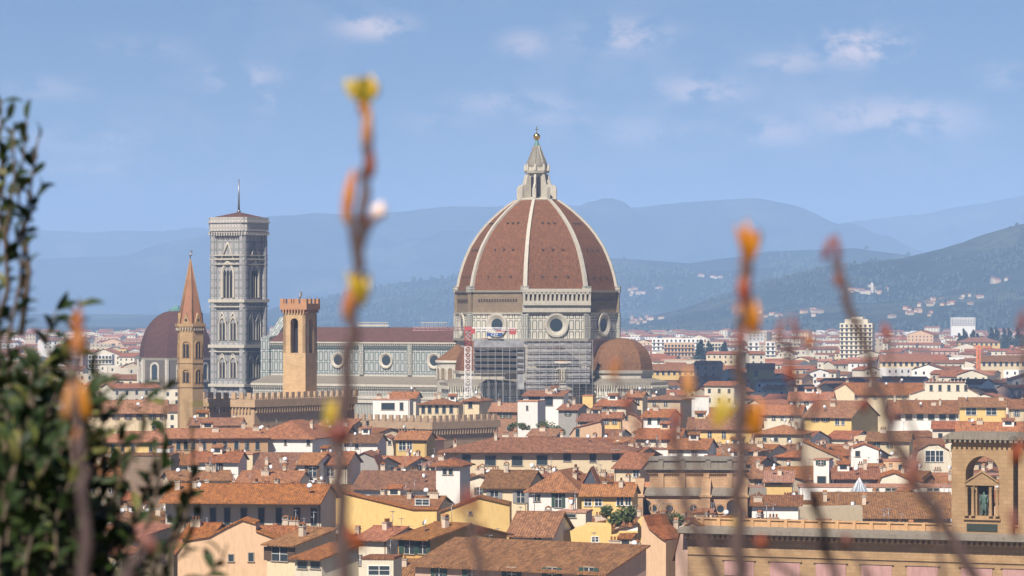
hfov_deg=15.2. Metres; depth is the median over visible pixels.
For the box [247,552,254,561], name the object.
window
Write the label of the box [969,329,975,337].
cypress
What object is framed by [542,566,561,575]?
window
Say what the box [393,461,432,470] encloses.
house
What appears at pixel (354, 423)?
house
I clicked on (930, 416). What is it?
window
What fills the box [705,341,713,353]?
cypress
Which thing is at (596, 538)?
window
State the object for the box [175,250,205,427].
spired bell tower
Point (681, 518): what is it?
terrace plant
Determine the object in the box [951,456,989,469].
house
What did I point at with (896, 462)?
house
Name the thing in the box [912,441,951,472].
house
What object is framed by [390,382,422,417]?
house
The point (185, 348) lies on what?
bifora window
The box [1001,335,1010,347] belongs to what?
cypress
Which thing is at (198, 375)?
bifora window
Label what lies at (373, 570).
window
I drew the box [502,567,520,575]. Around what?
window
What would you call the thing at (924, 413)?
house
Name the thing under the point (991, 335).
cypress
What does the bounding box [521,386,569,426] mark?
house
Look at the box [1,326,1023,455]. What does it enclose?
distant houses
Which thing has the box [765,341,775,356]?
apartment block
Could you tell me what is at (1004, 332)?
cypress
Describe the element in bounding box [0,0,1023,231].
sky
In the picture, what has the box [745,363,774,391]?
house
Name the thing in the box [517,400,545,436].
white block
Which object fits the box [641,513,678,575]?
house
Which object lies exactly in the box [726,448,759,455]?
house
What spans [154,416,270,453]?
house
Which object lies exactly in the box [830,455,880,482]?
house
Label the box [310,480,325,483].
house
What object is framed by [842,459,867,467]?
house
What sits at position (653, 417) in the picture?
house
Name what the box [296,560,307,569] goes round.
window
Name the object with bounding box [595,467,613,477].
house
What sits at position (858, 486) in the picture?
glass pyramid
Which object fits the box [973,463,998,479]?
house
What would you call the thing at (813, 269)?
hillside woods
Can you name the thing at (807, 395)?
house
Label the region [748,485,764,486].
house
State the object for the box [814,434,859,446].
house
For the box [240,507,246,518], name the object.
window
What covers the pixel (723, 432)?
window
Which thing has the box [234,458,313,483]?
house
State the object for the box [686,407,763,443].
house
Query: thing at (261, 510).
window
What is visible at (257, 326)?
bifora window
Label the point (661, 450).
house
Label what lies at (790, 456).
house
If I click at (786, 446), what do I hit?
house
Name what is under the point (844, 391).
house
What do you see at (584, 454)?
house
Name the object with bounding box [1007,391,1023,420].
house
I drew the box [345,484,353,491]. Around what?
house
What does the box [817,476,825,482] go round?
window
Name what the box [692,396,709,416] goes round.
house
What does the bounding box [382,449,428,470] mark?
house
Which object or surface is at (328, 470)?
window
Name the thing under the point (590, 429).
house
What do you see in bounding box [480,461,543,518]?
house
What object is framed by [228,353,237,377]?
bifora window
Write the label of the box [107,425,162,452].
house
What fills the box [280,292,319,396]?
crenellated tower
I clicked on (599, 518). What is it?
house
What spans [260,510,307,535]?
house
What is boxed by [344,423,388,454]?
house
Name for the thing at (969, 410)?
window
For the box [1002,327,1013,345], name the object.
cypress
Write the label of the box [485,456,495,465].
window
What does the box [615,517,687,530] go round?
house
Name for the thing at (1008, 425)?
house
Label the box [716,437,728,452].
house
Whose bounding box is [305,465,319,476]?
window
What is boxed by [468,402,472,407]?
window
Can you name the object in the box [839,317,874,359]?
apartment tower
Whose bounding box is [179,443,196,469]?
house
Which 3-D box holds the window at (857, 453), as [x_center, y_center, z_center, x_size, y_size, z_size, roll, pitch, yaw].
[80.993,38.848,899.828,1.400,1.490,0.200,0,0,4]
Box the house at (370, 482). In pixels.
[350,457,435,494]
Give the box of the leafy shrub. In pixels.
[0,97,228,575]
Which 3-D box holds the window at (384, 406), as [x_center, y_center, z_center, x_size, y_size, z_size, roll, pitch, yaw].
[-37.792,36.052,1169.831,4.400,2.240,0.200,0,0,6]
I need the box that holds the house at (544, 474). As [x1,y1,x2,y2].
[539,457,557,477]
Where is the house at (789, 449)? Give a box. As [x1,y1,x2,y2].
[785,441,830,452]
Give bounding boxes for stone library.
[677,431,1023,575]
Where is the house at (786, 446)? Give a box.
[784,439,810,448]
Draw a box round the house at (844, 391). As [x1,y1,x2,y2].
[833,383,854,399]
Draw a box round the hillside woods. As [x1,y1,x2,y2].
[303,222,1023,332]
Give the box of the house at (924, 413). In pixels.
[889,395,958,431]
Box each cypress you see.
[693,339,705,359]
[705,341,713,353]
[720,341,727,350]
[959,328,968,339]
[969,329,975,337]
[988,327,995,339]
[994,326,1001,341]
[1001,328,1006,345]
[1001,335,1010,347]
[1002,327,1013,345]
[1013,327,1021,346]
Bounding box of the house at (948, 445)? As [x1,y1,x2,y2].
[942,440,951,458]
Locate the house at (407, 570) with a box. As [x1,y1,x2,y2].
[385,539,418,575]
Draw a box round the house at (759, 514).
[756,503,767,518]
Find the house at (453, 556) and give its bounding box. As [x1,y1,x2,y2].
[408,537,650,575]
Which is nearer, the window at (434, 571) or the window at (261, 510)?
the window at (434, 571)
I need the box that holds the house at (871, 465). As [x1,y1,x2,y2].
[867,463,892,471]
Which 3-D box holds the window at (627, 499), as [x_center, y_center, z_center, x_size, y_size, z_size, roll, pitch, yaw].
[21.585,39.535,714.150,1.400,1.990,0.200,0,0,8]
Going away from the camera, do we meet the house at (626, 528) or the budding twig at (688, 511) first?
the budding twig at (688, 511)
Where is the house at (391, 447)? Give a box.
[386,434,395,455]
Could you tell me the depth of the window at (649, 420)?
1120.40 m
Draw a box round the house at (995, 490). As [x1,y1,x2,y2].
[994,479,998,499]
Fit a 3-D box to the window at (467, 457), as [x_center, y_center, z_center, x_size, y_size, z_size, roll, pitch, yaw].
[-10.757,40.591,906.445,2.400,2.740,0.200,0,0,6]
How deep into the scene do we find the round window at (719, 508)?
753.31 m
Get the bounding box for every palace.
[203,390,357,427]
[355,414,500,449]
[908,379,979,399]
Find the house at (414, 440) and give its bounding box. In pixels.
[393,425,437,456]
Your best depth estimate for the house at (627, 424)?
1079.90 m
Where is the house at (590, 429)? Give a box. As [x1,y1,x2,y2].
[569,420,604,437]
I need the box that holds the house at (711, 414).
[706,410,748,416]
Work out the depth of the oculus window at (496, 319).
1277.67 m
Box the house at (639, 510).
[632,504,641,521]
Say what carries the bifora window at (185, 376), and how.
in the spired bell tower at (190, 325)
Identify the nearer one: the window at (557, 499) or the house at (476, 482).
the window at (557, 499)
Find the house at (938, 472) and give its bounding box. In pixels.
[923,465,951,483]
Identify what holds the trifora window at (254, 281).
in the bell tower at (238, 300)
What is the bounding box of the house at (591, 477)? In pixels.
[582,466,600,483]
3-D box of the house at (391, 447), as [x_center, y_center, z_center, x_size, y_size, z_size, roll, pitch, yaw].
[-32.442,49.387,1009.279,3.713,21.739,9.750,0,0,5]
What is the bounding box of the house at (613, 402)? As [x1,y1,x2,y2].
[593,392,639,415]
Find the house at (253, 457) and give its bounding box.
[245,452,260,469]
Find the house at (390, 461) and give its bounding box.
[347,444,401,469]
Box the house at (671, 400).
[648,389,694,432]
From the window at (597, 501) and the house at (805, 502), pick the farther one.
the house at (805, 502)
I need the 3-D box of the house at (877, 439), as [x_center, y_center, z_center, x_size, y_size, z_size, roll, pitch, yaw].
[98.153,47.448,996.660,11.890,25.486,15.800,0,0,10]
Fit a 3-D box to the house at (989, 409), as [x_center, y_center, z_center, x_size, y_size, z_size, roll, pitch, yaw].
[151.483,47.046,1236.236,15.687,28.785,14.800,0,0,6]
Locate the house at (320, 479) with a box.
[317,476,323,483]
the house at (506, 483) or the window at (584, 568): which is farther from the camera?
the house at (506, 483)
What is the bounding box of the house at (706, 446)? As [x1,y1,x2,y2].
[666,431,718,455]
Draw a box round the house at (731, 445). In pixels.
[720,436,764,454]
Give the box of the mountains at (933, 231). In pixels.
[0,196,1023,258]
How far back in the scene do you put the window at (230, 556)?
574.77 m
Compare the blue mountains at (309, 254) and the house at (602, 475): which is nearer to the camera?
the house at (602, 475)
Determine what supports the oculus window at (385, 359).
in the cathedral
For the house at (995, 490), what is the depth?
711.72 m
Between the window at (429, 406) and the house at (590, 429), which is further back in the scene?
the window at (429, 406)
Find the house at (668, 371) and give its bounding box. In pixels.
[652,364,724,379]
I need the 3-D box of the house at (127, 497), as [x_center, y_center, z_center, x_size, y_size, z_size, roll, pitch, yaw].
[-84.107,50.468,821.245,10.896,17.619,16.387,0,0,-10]
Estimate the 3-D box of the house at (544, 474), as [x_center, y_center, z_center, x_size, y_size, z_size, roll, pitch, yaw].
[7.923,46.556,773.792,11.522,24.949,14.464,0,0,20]
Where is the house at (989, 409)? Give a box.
[958,394,1007,421]
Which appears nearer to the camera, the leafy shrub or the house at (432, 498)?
the leafy shrub
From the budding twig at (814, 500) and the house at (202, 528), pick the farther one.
the house at (202, 528)
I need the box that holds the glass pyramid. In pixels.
[850,477,867,491]
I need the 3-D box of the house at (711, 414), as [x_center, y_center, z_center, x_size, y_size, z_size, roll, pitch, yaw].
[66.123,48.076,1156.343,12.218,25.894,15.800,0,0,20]
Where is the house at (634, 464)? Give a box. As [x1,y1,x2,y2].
[611,450,657,481]
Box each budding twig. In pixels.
[61,307,93,575]
[116,528,159,575]
[323,74,386,575]
[458,485,484,575]
[610,359,689,575]
[666,406,721,575]
[680,368,715,575]
[713,219,763,575]
[754,536,798,575]
[774,315,839,575]
[822,233,980,575]
[840,534,871,575]
[881,323,944,575]
[1008,310,1023,537]
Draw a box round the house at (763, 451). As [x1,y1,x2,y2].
[727,441,772,456]
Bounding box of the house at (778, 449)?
[749,436,786,461]
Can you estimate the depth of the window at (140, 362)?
1744.66 m
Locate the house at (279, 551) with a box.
[260,511,333,575]
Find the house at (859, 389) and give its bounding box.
[843,375,922,431]
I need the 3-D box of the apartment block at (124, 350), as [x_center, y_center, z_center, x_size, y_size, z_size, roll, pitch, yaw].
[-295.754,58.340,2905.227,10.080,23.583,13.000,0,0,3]
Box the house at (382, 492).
[368,482,405,495]
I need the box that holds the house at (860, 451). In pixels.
[850,442,879,466]
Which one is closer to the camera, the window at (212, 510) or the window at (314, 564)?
the window at (314, 564)
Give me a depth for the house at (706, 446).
942.06 m
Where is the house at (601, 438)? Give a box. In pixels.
[593,432,614,441]
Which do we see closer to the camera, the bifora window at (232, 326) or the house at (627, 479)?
the house at (627, 479)
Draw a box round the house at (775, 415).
[748,399,806,429]
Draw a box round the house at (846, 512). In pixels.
[798,505,862,520]
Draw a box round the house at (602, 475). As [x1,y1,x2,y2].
[585,469,613,483]
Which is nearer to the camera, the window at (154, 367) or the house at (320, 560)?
the house at (320, 560)
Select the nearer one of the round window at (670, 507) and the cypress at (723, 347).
the round window at (670, 507)
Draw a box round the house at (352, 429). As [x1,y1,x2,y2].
[321,422,357,448]
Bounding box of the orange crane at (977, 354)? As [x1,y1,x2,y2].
[973,345,991,369]
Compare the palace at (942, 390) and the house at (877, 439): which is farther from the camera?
the palace at (942, 390)
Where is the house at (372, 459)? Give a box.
[358,450,386,469]
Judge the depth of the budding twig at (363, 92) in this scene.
2.60 m
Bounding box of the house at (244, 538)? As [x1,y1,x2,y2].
[175,516,280,575]
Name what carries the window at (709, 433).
in the house at (702, 423)
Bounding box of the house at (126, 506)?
[123,503,165,521]
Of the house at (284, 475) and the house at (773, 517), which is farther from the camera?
the house at (284, 475)
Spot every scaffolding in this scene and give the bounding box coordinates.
[473,333,524,402]
[525,340,592,403]
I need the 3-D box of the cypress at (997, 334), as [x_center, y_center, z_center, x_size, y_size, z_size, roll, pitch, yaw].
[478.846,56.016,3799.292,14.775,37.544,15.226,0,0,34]
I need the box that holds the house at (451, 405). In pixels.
[416,392,465,418]
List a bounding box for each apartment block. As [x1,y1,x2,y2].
[88,354,114,368]
[115,349,128,352]
[652,338,703,353]
[664,343,694,356]
[703,342,722,351]
[748,341,759,350]
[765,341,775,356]
[950,318,974,336]
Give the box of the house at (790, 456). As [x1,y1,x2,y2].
[772,441,849,465]
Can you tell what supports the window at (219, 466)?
in the house at (235, 462)
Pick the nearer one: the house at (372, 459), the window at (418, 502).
the window at (418, 502)
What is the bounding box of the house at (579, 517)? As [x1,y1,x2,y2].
[558,491,592,526]
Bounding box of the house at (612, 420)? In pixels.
[599,408,624,428]
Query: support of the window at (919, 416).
in the house at (924, 413)
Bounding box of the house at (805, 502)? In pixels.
[784,484,808,505]
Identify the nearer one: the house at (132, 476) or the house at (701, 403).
the house at (132, 476)
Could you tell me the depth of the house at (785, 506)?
720.13 m
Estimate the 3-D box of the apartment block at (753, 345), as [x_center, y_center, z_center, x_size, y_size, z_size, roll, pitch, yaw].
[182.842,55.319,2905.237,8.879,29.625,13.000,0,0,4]
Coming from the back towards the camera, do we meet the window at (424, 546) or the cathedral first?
the cathedral
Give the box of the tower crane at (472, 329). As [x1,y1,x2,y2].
[413,326,515,398]
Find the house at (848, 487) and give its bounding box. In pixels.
[797,483,951,499]
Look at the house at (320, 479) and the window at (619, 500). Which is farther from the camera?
the house at (320, 479)
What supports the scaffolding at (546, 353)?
on the ground
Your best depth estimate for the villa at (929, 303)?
6849.36 m
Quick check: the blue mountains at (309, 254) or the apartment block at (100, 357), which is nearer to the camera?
the apartment block at (100, 357)
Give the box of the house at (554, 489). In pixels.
[523,464,601,510]
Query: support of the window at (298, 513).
in the house at (226, 504)
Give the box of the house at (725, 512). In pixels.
[684,510,764,519]
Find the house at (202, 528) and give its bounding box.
[180,516,225,541]
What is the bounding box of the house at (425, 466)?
[422,463,435,470]
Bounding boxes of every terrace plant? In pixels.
[507,422,517,430]
[516,422,530,430]
[536,420,547,427]
[538,421,557,427]
[600,505,612,517]
[606,512,623,527]
[612,505,634,526]
[623,505,636,527]
[671,512,685,526]
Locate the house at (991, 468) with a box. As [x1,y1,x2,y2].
[973,459,998,472]
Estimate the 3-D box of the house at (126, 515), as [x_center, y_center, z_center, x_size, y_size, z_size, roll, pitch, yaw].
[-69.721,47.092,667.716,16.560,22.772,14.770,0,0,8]
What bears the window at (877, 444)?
in the house at (877, 439)
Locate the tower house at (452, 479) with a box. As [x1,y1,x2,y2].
[430,458,475,504]
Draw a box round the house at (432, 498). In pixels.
[370,479,453,520]
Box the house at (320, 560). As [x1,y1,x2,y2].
[288,542,358,575]
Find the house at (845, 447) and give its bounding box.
[830,442,851,452]
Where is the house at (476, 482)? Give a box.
[470,461,499,495]
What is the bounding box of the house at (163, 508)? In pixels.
[143,502,165,513]
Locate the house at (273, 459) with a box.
[251,452,303,469]
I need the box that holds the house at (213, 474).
[160,457,234,510]
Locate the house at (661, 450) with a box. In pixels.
[645,435,667,455]
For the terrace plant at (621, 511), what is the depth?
599.46 m
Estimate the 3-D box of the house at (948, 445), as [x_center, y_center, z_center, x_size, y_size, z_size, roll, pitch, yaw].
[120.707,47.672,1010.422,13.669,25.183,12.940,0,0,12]
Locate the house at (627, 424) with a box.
[621,413,639,434]
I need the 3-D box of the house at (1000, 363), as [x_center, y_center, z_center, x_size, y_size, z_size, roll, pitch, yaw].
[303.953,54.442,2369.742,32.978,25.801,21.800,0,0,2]
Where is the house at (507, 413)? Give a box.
[487,393,517,436]
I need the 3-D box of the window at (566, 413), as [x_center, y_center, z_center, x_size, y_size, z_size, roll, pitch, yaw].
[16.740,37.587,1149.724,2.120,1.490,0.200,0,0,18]
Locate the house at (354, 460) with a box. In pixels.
[323,449,363,483]
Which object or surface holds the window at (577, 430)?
in the house at (590, 429)
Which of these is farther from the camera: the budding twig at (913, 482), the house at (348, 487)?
the house at (348, 487)
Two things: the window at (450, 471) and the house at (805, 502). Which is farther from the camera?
the window at (450, 471)
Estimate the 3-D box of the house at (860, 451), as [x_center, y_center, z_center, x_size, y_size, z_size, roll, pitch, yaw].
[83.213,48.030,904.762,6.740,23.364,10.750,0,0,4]
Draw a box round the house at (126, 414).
[89,391,168,430]
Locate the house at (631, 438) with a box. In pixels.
[604,426,635,445]
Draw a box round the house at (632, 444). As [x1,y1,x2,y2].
[613,436,662,455]
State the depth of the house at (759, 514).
613.11 m
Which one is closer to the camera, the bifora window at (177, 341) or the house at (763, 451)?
the house at (763, 451)
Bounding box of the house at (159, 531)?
[108,523,173,575]
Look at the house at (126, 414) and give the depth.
1060.62 m
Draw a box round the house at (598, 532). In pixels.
[564,516,643,542]
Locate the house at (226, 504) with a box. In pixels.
[159,467,335,528]
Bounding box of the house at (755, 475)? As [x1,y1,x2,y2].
[748,456,790,485]
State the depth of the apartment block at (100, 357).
2699.66 m
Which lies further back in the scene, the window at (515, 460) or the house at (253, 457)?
the window at (515, 460)
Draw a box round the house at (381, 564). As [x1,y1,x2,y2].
[360,554,402,575]
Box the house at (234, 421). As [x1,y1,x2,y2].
[186,410,246,427]
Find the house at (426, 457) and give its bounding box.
[413,450,444,458]
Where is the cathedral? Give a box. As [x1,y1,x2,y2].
[251,126,668,418]
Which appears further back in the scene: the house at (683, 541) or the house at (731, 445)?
the house at (731, 445)
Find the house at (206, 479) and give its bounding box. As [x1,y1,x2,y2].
[204,473,234,482]
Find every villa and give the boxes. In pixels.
[888,314,895,317]
[926,302,933,305]
[994,278,1000,283]
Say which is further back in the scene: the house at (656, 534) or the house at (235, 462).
the house at (235, 462)
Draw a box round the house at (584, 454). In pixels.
[437,430,640,473]
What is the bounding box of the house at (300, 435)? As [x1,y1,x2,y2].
[261,418,330,451]
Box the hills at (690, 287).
[1,248,905,326]
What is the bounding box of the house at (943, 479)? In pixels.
[934,470,951,484]
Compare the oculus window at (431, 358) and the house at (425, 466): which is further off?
the oculus window at (431, 358)
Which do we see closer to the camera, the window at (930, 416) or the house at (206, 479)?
the house at (206, 479)
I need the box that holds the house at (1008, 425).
[955,418,1023,431]
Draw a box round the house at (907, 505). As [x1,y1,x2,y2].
[816,490,951,522]
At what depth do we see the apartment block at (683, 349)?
2899.75 m
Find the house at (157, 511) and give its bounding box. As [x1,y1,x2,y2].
[128,501,165,522]
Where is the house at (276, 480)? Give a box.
[264,478,279,482]
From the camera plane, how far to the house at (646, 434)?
1002.86 m
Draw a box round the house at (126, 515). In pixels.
[107,494,165,523]
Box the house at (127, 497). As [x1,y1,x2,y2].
[122,491,140,507]
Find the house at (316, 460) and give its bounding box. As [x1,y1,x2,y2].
[294,452,331,481]
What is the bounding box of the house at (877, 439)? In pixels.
[865,427,913,458]
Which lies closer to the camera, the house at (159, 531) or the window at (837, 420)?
the house at (159, 531)
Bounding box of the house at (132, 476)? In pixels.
[119,453,179,510]
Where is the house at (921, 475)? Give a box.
[896,464,931,483]
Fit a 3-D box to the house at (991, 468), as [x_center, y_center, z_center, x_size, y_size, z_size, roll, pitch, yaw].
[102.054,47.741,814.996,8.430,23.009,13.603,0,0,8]
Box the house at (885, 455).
[846,448,891,458]
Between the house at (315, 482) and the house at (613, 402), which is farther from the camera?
the house at (613, 402)
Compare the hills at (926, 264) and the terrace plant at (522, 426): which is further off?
the hills at (926, 264)
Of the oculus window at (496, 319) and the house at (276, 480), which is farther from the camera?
the oculus window at (496, 319)
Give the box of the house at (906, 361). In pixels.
[877,355,932,375]
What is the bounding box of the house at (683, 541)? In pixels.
[672,515,732,575]
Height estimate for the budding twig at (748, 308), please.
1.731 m
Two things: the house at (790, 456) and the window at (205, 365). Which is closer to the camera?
the house at (790, 456)
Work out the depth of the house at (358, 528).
677.13 m
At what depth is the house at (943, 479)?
796.76 m
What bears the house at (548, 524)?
on the ground
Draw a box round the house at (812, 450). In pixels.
[804,439,848,465]
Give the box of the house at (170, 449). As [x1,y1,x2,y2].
[157,446,173,452]
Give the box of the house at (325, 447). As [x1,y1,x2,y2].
[319,445,330,451]
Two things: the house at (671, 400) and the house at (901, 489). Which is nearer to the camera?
the house at (901, 489)
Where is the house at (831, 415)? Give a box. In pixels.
[801,395,879,434]
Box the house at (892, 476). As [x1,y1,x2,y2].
[877,469,923,482]
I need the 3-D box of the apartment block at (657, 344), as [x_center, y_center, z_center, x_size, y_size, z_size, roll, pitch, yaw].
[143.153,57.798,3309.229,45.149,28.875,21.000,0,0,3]
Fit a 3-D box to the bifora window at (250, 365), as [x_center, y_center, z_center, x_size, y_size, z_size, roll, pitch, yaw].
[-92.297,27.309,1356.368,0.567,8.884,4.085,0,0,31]
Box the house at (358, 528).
[355,525,361,534]
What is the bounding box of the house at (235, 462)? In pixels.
[185,439,249,481]
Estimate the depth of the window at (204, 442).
939.11 m
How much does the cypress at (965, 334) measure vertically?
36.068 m
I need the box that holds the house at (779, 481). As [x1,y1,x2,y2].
[762,460,795,494]
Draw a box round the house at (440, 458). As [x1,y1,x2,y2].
[418,448,444,470]
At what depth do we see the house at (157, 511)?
721.46 m
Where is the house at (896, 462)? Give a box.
[879,452,912,470]
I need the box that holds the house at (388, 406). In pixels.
[372,388,412,418]
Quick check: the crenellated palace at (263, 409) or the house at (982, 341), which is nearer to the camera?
the crenellated palace at (263, 409)
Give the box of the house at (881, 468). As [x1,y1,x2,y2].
[877,459,882,472]
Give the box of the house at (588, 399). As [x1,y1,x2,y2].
[582,395,595,411]
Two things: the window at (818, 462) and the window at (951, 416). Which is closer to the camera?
the window at (818, 462)
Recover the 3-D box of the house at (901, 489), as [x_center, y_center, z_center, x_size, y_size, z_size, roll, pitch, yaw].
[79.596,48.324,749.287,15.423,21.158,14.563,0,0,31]
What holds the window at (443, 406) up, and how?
in the house at (451, 405)
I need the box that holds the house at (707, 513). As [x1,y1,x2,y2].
[681,510,709,516]
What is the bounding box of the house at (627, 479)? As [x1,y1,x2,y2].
[612,473,641,483]
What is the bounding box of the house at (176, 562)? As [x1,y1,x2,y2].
[174,539,182,575]
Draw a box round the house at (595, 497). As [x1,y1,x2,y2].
[578,477,640,517]
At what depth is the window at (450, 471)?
759.58 m
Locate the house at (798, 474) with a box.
[768,459,836,490]
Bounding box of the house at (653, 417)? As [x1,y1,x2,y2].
[640,405,681,427]
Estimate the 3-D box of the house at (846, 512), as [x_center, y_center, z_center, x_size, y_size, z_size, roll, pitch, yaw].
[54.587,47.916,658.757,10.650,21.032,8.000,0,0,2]
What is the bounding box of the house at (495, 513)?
[439,494,511,538]
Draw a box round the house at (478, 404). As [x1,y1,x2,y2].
[459,391,494,419]
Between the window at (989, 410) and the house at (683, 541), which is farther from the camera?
the window at (989, 410)
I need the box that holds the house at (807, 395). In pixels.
[787,385,835,409]
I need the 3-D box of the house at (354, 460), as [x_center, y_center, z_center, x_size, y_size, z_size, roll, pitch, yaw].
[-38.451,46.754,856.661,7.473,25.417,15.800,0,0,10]
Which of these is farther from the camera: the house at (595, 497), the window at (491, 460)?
the window at (491, 460)
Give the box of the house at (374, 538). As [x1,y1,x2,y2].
[359,510,412,575]
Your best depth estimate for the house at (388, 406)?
1169.92 m
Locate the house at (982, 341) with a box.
[956,337,999,347]
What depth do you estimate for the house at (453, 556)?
511.96 m
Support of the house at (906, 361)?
on the ground
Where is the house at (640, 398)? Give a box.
[625,382,649,416]
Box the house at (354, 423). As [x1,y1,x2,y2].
[318,418,362,432]
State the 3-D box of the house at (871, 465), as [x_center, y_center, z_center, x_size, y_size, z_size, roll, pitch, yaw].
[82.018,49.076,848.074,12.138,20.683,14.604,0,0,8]
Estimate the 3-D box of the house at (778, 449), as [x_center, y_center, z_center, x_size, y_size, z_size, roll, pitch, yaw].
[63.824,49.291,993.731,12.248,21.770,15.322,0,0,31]
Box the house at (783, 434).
[755,418,814,444]
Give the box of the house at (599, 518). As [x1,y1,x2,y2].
[594,512,634,525]
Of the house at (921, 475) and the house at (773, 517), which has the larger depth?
the house at (921, 475)
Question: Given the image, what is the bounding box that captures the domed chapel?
[137,306,209,391]
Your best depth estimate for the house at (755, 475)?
849.81 m
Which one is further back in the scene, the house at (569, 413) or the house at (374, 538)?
the house at (569, 413)
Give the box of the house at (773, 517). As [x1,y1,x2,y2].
[767,504,778,518]
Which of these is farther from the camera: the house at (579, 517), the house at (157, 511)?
the house at (157, 511)
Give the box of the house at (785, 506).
[749,485,803,519]
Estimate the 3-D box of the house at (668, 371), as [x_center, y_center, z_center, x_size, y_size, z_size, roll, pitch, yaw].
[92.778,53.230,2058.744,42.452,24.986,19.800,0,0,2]
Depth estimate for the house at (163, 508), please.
774.10 m
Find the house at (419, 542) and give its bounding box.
[390,502,513,557]
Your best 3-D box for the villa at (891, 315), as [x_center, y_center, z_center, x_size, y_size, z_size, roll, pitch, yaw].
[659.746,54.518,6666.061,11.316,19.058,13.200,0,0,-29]
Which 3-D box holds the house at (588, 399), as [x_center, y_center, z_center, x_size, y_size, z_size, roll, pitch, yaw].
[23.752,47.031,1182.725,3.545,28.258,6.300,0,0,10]
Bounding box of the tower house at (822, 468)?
[813,458,833,482]
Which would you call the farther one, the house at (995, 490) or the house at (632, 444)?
the house at (632, 444)
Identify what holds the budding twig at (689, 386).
on the ground
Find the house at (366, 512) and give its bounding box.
[347,490,440,532]
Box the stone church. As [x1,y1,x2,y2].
[635,456,766,517]
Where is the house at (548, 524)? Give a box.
[507,493,574,540]
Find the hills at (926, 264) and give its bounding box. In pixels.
[0,224,1023,333]
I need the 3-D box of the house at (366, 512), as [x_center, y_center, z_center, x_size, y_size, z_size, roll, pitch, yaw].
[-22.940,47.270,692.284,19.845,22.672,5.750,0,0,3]
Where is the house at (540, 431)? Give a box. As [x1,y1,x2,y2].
[526,425,562,436]
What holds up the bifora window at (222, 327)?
in the bell tower at (238, 300)
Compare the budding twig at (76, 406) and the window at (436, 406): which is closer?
the budding twig at (76, 406)
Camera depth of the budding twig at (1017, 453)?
2.80 m
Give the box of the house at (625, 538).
[592,533,640,543]
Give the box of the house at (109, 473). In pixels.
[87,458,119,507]
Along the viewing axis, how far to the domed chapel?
1737.97 m
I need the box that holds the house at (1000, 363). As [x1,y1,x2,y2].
[978,355,1021,378]
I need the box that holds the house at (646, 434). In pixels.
[634,421,688,447]
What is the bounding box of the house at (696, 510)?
[656,503,714,516]
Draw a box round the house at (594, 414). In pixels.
[575,404,602,425]
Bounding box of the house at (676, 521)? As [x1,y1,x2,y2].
[651,511,679,528]
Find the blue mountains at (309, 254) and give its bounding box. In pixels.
[0,198,924,314]
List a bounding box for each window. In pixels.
[124,414,131,419]
[139,362,140,381]
[148,414,155,418]
[150,362,159,380]
[176,442,180,449]
[177,341,178,357]
[182,341,189,357]
[182,369,189,382]
[193,507,200,518]
[195,341,201,357]
[195,369,201,382]
[201,441,205,449]
[203,362,208,381]
[209,507,216,521]
[214,463,222,469]
[217,312,226,339]
[217,353,226,377]
[220,242,234,297]
[224,507,230,525]
[227,554,234,561]
[228,312,237,339]
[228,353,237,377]
[234,441,238,449]
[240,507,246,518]
[244,441,248,449]
[247,312,253,339]
[247,353,254,377]
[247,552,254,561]
[249,242,260,297]
[255,312,261,339]
[255,353,259,377]
[255,441,259,449]
[258,507,264,524]
[264,546,294,561]
[275,507,281,524]
[293,507,300,521]
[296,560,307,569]
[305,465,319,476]
[309,560,320,569]
[310,507,316,525]
[326,468,331,476]
[331,352,340,367]
[359,554,362,565]
[367,565,390,575]
[379,352,392,367]
[381,403,394,409]
[399,402,403,409]
[399,441,405,450]
[399,540,418,554]
[407,441,412,450]
[415,499,429,505]
[415,540,429,554]
[421,405,425,413]
[427,353,439,368]
[427,405,431,413]
[431,568,446,575]
[434,405,438,413]
[442,405,445,413]
[442,469,447,474]
[448,469,453,474]
[449,405,452,413]
[458,313,464,336]
[462,454,470,461]
[462,569,472,575]
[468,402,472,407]
[474,487,482,494]
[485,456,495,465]
[486,313,506,336]
[486,491,501,498]
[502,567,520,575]
[511,456,522,465]
[513,491,528,503]
[528,396,539,399]
[536,455,547,464]
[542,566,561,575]
[544,396,552,405]
[545,313,567,336]
[551,493,564,507]
[563,453,571,461]
[564,411,570,415]
[567,514,576,517]
[575,428,579,436]
[579,566,598,575]
[584,498,591,505]
[589,453,596,462]
[591,536,599,542]
[594,498,601,505]
[597,313,610,336]
[612,449,619,460]
[616,497,623,505]
[624,497,630,505]
[633,469,638,476]
[647,418,651,423]
[648,504,657,513]
[667,504,674,512]
[707,431,711,437]
[715,504,724,513]
[721,431,725,438]
[754,481,763,484]
[770,480,781,484]
[811,418,819,421]
[816,460,825,464]
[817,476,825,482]
[821,418,829,421]
[835,418,839,424]
[855,451,860,456]
[873,442,879,446]
[917,414,923,419]
[925,450,935,461]
[928,414,934,419]
[935,450,943,461]
[939,414,945,419]
[949,414,955,419]
[966,407,976,414]
[986,407,996,414]
[1013,410,1019,416]
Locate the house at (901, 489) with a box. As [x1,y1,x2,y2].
[894,483,949,491]
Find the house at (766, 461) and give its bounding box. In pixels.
[704,448,780,466]
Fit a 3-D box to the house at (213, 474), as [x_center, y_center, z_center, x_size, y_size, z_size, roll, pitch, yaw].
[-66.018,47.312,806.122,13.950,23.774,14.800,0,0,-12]
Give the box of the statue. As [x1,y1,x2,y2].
[979,492,988,514]
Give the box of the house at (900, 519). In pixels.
[881,508,913,521]
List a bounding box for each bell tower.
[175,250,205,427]
[208,179,269,397]
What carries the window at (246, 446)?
in the house at (255, 436)
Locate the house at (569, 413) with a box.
[556,395,588,436]

